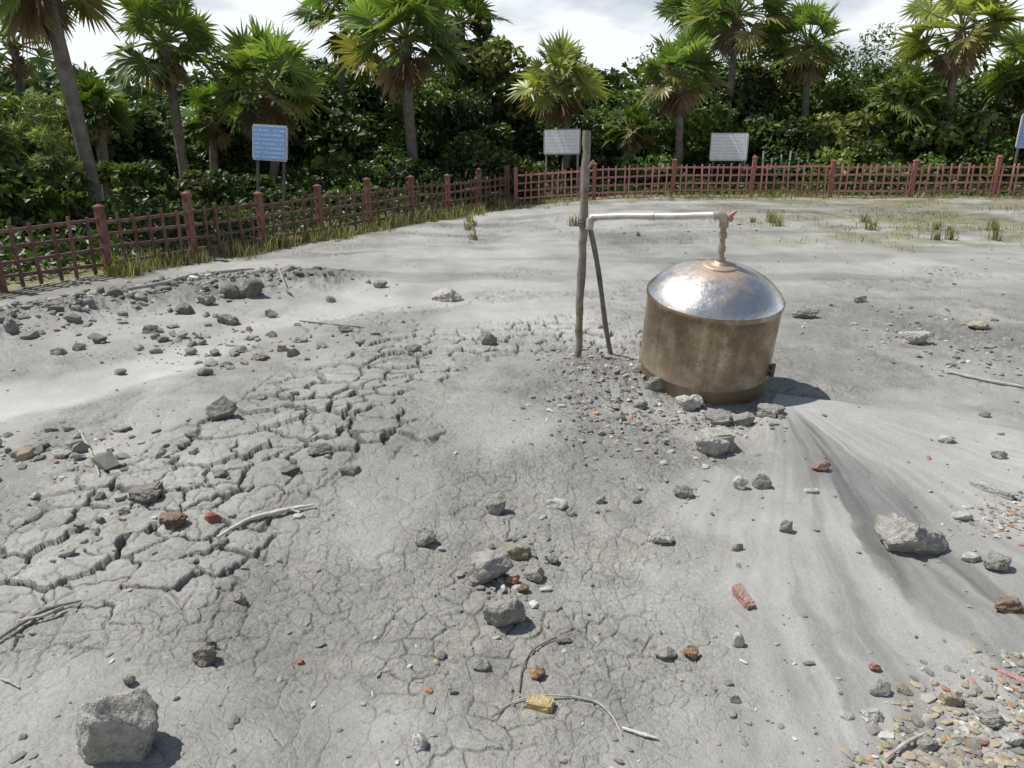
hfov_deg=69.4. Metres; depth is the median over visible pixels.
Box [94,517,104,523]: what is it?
rock
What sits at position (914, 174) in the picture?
wooden fence
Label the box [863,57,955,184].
fan palm
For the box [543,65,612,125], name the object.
broadleaf tree
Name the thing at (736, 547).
rock
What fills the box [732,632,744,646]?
rock
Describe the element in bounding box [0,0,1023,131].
sky
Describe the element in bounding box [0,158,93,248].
shrub
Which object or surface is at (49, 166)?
shrub
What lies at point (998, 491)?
driftwood stick
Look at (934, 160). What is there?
shrub
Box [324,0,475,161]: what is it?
fan palm
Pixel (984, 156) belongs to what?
shrub
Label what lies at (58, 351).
rock
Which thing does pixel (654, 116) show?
broadleaf tree
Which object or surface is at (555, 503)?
rock
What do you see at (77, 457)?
rock
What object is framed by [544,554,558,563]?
rock
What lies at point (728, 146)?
information sign
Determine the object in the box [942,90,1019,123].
broadleaf tree
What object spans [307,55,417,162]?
broadleaf tree
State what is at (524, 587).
rock
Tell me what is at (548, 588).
rubble
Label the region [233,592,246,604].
rock
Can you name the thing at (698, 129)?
bush
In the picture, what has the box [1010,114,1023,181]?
information sign
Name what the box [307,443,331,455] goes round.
rock
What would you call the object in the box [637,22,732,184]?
fan palm
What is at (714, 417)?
rock
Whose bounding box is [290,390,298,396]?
rock
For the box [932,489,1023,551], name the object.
gravel
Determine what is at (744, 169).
railing
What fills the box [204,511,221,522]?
rock
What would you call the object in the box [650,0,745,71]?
fan palm
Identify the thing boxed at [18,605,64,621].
driftwood stick
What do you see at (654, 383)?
rock
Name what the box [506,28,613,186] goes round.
fan palm
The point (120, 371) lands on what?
rock
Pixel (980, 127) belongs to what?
bush
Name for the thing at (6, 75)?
broadleaf tree
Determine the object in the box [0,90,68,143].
broadleaf tree
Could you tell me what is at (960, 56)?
fan palm
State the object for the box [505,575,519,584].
rock
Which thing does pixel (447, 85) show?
broadleaf tree
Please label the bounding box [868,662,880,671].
rock
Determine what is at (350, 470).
rock
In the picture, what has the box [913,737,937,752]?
rock
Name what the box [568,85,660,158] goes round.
broadleaf tree
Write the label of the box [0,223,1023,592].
rubble
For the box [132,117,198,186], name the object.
broadleaf tree
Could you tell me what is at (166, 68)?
fan palm
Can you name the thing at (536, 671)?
rock
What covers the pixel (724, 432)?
concrete slab piece
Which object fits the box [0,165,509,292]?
wooden fence
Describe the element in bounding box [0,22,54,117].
fan palm
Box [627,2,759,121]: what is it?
broadleaf tree
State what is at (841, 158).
shrub
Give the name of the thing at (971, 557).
rock
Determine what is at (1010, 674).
plastic strip
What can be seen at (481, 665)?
rock
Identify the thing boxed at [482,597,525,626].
rock
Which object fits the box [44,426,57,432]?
rock
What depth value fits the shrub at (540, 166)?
26.44 m
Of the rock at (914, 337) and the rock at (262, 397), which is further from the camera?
the rock at (914, 337)
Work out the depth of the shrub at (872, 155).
26.58 m
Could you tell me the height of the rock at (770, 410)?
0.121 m
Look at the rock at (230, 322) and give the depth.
9.74 m
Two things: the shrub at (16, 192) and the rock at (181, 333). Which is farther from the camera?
the shrub at (16, 192)
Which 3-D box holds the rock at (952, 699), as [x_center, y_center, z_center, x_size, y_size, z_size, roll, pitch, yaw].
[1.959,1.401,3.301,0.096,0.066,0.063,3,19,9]
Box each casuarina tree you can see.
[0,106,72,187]
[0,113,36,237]
[21,89,102,160]
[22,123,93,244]
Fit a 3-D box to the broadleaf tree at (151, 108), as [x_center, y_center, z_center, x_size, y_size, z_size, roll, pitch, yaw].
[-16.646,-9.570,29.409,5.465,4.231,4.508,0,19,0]
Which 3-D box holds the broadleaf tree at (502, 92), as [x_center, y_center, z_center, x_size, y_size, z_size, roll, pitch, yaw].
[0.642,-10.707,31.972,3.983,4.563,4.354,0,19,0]
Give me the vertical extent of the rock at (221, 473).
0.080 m
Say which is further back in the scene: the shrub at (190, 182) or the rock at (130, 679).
the shrub at (190, 182)
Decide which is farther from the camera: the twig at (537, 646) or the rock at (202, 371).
the rock at (202, 371)
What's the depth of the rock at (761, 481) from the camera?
5.14 m
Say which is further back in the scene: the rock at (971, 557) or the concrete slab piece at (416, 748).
the rock at (971, 557)
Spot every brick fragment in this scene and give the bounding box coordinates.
[525,693,553,713]
[732,583,755,609]
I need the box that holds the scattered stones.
[0,231,1023,767]
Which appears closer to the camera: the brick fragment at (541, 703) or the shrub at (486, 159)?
the brick fragment at (541, 703)
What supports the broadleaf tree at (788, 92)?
on the ground at (864, 439)
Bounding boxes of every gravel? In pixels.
[835,647,1023,767]
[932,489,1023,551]
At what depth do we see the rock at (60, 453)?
5.66 m
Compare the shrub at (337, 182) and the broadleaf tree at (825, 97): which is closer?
the shrub at (337, 182)
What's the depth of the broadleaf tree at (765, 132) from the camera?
27.84 m
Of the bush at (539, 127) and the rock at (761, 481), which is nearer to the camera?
the rock at (761, 481)
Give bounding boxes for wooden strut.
[588,230,612,353]
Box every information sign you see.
[252,124,287,205]
[543,129,580,198]
[709,133,748,189]
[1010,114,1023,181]
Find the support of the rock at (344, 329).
on the ground at (864, 439)
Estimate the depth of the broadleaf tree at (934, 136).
27.99 m
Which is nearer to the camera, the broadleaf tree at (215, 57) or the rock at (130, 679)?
the rock at (130, 679)
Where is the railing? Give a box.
[742,151,817,188]
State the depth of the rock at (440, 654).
3.55 m
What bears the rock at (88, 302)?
on the ground at (864, 439)
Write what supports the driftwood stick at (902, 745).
on the gravel at (973, 746)
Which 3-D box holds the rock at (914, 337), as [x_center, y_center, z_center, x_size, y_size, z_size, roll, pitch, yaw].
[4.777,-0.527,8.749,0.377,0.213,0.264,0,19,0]
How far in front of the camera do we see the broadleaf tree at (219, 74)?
28.04 m
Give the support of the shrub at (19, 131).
on the ground at (864, 439)
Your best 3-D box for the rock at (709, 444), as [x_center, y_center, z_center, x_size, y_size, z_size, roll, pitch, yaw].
[1.545,0.488,5.739,0.253,0.242,0.171,-7,20,-20]
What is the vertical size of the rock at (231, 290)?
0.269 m
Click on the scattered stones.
(364, 703)
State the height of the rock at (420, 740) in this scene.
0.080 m
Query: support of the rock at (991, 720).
on the gravel at (973, 746)
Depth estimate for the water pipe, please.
6.98 m
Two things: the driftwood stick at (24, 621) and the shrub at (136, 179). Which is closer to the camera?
the driftwood stick at (24, 621)
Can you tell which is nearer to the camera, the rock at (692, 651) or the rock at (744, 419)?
the rock at (692, 651)
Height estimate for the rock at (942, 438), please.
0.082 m
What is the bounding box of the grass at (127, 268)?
[64,190,1023,278]
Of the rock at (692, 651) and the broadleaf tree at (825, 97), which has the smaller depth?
the rock at (692, 651)
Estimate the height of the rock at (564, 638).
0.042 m
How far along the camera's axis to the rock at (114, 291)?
10.41 m
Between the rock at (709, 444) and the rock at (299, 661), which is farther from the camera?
the rock at (709, 444)
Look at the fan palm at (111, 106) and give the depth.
20.53 m
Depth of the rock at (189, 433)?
5.83 m
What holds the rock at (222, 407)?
on the ground at (864, 439)
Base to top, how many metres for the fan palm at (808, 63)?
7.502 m
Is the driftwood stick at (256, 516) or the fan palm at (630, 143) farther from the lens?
the fan palm at (630, 143)
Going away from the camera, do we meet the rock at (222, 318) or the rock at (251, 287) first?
the rock at (222, 318)
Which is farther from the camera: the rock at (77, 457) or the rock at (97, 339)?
the rock at (97, 339)
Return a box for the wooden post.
[574,130,594,357]
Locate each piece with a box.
[128,481,163,500]
[411,730,426,751]
[696,426,735,451]
[804,488,818,492]
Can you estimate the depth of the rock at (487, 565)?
4.08 m
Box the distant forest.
[0,60,1023,175]
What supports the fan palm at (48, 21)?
on the ground at (864, 439)
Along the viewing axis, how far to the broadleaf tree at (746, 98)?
31.23 m
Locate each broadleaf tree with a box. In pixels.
[0,71,21,114]
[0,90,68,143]
[43,88,160,190]
[63,95,171,187]
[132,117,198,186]
[154,48,272,173]
[176,118,297,177]
[205,44,313,176]
[230,68,363,177]
[300,64,374,176]
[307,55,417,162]
[311,78,454,177]
[376,46,460,155]
[413,86,515,187]
[424,16,545,179]
[491,86,570,165]
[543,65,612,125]
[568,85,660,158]
[583,96,693,165]
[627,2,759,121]
[661,67,822,136]
[690,112,830,181]
[715,36,828,115]
[772,47,879,122]
[829,21,924,130]
[845,69,965,164]
[875,75,976,148]
[942,62,1023,177]
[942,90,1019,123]
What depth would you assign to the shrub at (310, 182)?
22.27 m
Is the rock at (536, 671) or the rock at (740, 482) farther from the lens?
the rock at (740, 482)
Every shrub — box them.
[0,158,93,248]
[46,171,112,244]
[95,159,174,219]
[159,168,208,209]
[175,169,253,221]
[234,173,307,212]
[276,166,330,208]
[307,151,353,188]
[324,172,381,212]
[348,141,427,197]
[400,165,464,205]
[434,130,537,198]
[490,158,554,198]
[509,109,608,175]
[561,154,640,191]
[609,152,679,187]
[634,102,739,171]
[679,151,749,191]
[755,148,824,186]
[787,145,881,187]
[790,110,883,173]
[833,138,933,189]
[906,151,987,185]
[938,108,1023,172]
[954,135,1023,189]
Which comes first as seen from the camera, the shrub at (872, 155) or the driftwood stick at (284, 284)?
the driftwood stick at (284, 284)
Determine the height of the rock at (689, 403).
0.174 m
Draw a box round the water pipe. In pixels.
[586,210,727,229]
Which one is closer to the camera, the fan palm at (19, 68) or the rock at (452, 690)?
the rock at (452, 690)
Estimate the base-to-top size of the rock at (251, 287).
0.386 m
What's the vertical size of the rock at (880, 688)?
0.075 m
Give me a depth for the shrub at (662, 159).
26.61 m
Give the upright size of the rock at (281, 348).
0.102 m
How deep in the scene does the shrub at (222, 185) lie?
20.00 m
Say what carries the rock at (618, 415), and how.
on the ground at (864, 439)
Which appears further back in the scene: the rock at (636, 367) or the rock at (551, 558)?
the rock at (636, 367)
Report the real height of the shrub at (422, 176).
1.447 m
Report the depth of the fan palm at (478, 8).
30.40 m
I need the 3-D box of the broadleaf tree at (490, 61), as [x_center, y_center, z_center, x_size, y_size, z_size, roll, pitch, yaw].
[-1.252,-11.355,30.199,5.194,6.934,3.498,4,19,11]
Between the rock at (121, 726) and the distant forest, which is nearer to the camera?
the rock at (121, 726)
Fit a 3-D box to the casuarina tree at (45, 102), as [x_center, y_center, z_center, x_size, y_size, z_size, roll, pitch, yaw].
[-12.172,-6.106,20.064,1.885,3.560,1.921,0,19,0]
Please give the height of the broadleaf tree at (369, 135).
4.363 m
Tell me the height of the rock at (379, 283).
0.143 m
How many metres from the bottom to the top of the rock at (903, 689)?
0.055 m
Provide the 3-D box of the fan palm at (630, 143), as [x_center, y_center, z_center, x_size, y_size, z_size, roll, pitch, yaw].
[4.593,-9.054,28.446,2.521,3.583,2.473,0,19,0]
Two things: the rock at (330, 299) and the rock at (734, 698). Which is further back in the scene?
the rock at (330, 299)
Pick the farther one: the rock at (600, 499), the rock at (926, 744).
the rock at (600, 499)
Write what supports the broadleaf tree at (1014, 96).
on the ground at (864, 439)
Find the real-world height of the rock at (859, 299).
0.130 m
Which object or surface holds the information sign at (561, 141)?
on the ground at (864, 439)
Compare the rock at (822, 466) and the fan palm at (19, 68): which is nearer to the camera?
the rock at (822, 466)
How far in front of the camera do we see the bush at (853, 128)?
27.59 m
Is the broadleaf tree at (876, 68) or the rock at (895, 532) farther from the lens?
the broadleaf tree at (876, 68)
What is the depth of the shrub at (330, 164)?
23.11 m
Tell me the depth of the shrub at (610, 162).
26.86 m
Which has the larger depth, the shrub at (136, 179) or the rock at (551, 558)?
the shrub at (136, 179)
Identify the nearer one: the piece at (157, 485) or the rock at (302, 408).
the piece at (157, 485)
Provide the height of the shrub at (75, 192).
1.731 m
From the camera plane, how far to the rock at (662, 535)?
4.50 m
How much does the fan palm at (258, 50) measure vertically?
5.854 m
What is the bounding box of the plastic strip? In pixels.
[991,664,1023,683]
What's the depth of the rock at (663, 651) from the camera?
3.55 m
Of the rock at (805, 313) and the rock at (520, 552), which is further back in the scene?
the rock at (805, 313)
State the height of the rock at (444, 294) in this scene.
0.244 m
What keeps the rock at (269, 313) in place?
on the ground at (864, 439)
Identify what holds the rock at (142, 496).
on the ground at (864, 439)
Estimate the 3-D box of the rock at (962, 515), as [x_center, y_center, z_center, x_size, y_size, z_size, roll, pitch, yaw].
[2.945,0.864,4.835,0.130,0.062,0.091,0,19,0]
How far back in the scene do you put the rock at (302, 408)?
6.22 m
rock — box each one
[3,318,19,334]
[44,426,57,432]
[50,347,66,354]
[51,449,71,457]
[72,453,85,460]
[75,688,158,763]
[81,298,95,307]
[92,335,106,343]
[93,492,106,499]
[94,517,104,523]
[107,286,123,296]
[114,368,126,374]
[118,506,129,515]
[122,674,135,684]
[130,489,160,502]
[142,325,157,333]
[159,511,188,528]
[174,330,187,337]
[175,302,194,314]
[184,347,197,354]
[184,430,195,437]
[192,645,217,667]
[197,292,215,304]
[197,367,213,375]
[203,641,216,647]
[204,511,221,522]
[205,395,237,421]
[213,468,229,478]
[217,314,238,323]
[219,283,244,298]
[225,319,236,325]
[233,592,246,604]
[234,345,248,352]
[240,278,262,297]
[253,353,265,359]
[257,394,266,400]
[265,309,277,317]
[277,344,286,351]
[280,464,299,473]
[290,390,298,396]
[293,335,307,342]
[294,407,306,411]
[295,658,304,664]
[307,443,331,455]
[326,296,335,302]
[337,326,352,332]
[339,465,360,475]
[373,280,387,287]
[407,344,421,351]
[412,732,427,750]
[414,527,436,546]
[431,287,463,301]
[433,650,446,659]
[448,687,457,694]
[468,549,513,585]
[472,659,491,671]
[480,331,496,344]
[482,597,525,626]
[484,491,505,514]
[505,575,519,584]
[507,544,530,560]
[518,583,529,592]
[523,564,544,582]
[529,665,545,679]
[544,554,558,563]
[546,497,567,509]
[556,634,572,642]
[565,507,576,515]
[595,495,605,503]
[613,410,626,420]
[631,363,641,371]
[632,399,647,407]
[645,377,662,389]
[648,528,673,543]
[653,643,676,658]
[672,483,692,498]
[675,394,703,410]
[682,645,698,659]
[694,433,730,455]
[703,409,731,426]
[729,694,740,703]
[731,412,754,426]
[731,543,742,551]
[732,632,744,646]
[733,475,748,490]
[751,473,771,489]
[756,403,785,417]
[780,520,792,531]
[792,308,818,318]
[811,460,830,471]
[853,295,866,302]
[859,708,883,723]
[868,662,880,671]
[869,679,890,696]
[874,513,948,553]
[896,683,912,695]
[898,331,931,344]
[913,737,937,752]
[938,434,955,443]
[938,691,962,706]
[951,511,973,520]
[961,551,981,562]
[967,320,989,328]
[978,711,1004,728]
[979,410,990,416]
[982,551,1011,571]
[991,450,1007,458]
[994,595,1023,613]
[1000,731,1023,745]
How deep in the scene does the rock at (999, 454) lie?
5.64 m
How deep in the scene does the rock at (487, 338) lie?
8.70 m
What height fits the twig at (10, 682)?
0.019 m
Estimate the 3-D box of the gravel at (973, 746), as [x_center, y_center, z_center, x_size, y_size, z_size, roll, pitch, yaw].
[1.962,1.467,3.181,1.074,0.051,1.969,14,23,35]
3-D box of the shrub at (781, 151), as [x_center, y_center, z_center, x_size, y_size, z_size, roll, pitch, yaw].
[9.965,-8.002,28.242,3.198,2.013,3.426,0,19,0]
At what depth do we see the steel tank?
6.59 m
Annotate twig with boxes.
[0,678,19,687]
[79,429,99,475]
[299,320,364,327]
[518,633,572,691]
[622,726,657,738]
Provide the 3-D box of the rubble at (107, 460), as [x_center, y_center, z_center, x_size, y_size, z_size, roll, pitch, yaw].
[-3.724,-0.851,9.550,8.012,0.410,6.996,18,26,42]
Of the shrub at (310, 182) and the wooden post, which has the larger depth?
the shrub at (310, 182)
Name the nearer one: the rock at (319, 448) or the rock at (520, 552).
the rock at (520, 552)
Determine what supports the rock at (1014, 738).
on the gravel at (973, 746)
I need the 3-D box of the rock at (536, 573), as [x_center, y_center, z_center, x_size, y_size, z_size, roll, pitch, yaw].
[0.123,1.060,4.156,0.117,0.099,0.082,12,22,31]
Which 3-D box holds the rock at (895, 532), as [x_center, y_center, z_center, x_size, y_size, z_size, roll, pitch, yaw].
[2.442,0.940,4.508,0.401,0.294,0.300,0,19,0]
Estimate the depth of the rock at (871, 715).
3.20 m
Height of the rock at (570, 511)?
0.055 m
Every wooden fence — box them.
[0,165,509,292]
[513,155,1023,204]
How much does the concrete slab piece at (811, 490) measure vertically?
0.029 m
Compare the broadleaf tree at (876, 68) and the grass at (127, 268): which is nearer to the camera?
the grass at (127, 268)
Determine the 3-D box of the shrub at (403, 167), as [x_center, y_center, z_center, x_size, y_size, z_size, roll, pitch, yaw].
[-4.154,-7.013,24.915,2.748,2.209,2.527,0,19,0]
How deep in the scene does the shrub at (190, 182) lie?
19.07 m
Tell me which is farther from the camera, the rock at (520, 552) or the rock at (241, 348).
the rock at (241, 348)
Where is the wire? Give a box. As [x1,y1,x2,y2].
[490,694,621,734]
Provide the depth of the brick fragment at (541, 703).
3.25 m
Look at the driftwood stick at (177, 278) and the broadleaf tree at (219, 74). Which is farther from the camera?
the broadleaf tree at (219, 74)
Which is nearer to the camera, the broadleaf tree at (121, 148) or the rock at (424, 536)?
the rock at (424, 536)
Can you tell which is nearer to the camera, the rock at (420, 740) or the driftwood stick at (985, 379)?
the rock at (420, 740)
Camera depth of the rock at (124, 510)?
4.78 m
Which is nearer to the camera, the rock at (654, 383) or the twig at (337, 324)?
the rock at (654, 383)
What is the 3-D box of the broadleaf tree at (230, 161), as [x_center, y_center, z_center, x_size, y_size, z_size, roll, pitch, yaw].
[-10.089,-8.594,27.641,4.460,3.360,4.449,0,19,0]
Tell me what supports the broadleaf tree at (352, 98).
on the ground at (864, 439)
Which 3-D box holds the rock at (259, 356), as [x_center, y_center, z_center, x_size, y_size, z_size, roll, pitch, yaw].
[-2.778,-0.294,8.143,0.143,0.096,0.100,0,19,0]
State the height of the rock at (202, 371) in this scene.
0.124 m
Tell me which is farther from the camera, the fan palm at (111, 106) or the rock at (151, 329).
the fan palm at (111, 106)
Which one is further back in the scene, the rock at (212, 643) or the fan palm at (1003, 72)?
the fan palm at (1003, 72)
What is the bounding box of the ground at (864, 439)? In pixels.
[0,163,1023,767]
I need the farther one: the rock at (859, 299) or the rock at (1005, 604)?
the rock at (859, 299)
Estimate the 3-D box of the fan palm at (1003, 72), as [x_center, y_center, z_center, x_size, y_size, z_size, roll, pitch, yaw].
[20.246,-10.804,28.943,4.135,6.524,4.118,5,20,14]
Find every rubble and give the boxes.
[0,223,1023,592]
[0,265,450,480]
[438,302,826,643]
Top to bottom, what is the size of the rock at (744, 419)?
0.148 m
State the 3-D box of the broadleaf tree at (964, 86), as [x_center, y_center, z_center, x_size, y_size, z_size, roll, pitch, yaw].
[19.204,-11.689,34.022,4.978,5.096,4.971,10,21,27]
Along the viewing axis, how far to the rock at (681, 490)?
5.02 m
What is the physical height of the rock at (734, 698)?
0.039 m
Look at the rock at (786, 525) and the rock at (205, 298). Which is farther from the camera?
the rock at (205, 298)
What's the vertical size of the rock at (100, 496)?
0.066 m
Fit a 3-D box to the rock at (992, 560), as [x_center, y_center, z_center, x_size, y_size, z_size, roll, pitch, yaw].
[2.817,1.048,4.297,0.162,0.127,0.114,0,19,0]
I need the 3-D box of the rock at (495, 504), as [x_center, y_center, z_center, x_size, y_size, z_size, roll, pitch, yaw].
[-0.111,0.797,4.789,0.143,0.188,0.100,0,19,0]
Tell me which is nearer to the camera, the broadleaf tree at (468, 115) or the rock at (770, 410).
the rock at (770, 410)
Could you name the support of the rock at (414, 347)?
on the ground at (864, 439)
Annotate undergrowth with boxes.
[0,158,1023,279]
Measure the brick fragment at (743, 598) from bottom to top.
0.078 m
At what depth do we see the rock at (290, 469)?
5.22 m
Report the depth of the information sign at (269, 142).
19.48 m
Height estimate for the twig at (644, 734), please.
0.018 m
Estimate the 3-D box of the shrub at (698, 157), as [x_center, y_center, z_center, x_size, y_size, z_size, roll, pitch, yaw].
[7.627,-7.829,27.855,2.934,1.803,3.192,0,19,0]
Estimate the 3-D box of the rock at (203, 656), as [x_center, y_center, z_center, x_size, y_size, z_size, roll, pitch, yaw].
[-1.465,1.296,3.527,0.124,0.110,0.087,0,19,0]
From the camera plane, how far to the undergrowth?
18.95 m
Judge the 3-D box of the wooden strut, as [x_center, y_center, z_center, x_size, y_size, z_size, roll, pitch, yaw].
[0.974,-0.939,8.031,0.481,1.562,0.067,-15,24,-37]
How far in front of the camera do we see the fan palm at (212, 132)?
25.02 m
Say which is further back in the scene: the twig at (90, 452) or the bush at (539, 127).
the bush at (539, 127)
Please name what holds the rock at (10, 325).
on the ground at (864, 439)
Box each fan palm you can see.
[0,0,120,240]
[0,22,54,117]
[41,64,141,215]
[102,0,226,180]
[179,79,249,179]
[202,13,340,183]
[282,0,395,172]
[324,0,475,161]
[439,0,514,187]
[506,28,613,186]
[600,99,666,167]
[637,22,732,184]
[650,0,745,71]
[675,0,796,106]
[746,0,850,118]
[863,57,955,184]
[885,0,1023,162]
[972,22,1023,111]
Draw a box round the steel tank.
[639,210,785,405]
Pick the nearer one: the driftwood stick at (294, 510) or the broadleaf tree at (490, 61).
the driftwood stick at (294, 510)
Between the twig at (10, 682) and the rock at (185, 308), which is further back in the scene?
the rock at (185, 308)
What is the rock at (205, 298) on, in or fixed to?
on the ground at (864, 439)
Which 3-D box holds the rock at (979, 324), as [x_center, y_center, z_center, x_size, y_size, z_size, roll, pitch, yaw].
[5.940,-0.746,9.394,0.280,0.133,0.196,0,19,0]
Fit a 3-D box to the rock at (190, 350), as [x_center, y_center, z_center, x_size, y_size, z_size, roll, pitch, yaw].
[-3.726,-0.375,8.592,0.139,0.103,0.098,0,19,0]
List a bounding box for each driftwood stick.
[0,599,80,638]
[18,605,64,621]
[126,268,254,290]
[216,504,314,538]
[272,509,299,519]
[277,268,291,293]
[884,732,926,759]
[940,369,1023,387]
[970,481,1015,499]
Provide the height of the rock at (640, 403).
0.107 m
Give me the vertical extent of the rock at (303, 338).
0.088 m
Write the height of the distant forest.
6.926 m
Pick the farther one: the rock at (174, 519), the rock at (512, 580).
the rock at (174, 519)
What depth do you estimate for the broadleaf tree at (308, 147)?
26.99 m
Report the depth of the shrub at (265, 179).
20.72 m
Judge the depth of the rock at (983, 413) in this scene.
6.41 m
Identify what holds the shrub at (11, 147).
on the ground at (864, 439)
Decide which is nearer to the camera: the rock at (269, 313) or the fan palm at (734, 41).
the rock at (269, 313)
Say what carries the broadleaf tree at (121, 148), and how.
on the ground at (864, 439)
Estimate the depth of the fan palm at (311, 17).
27.75 m

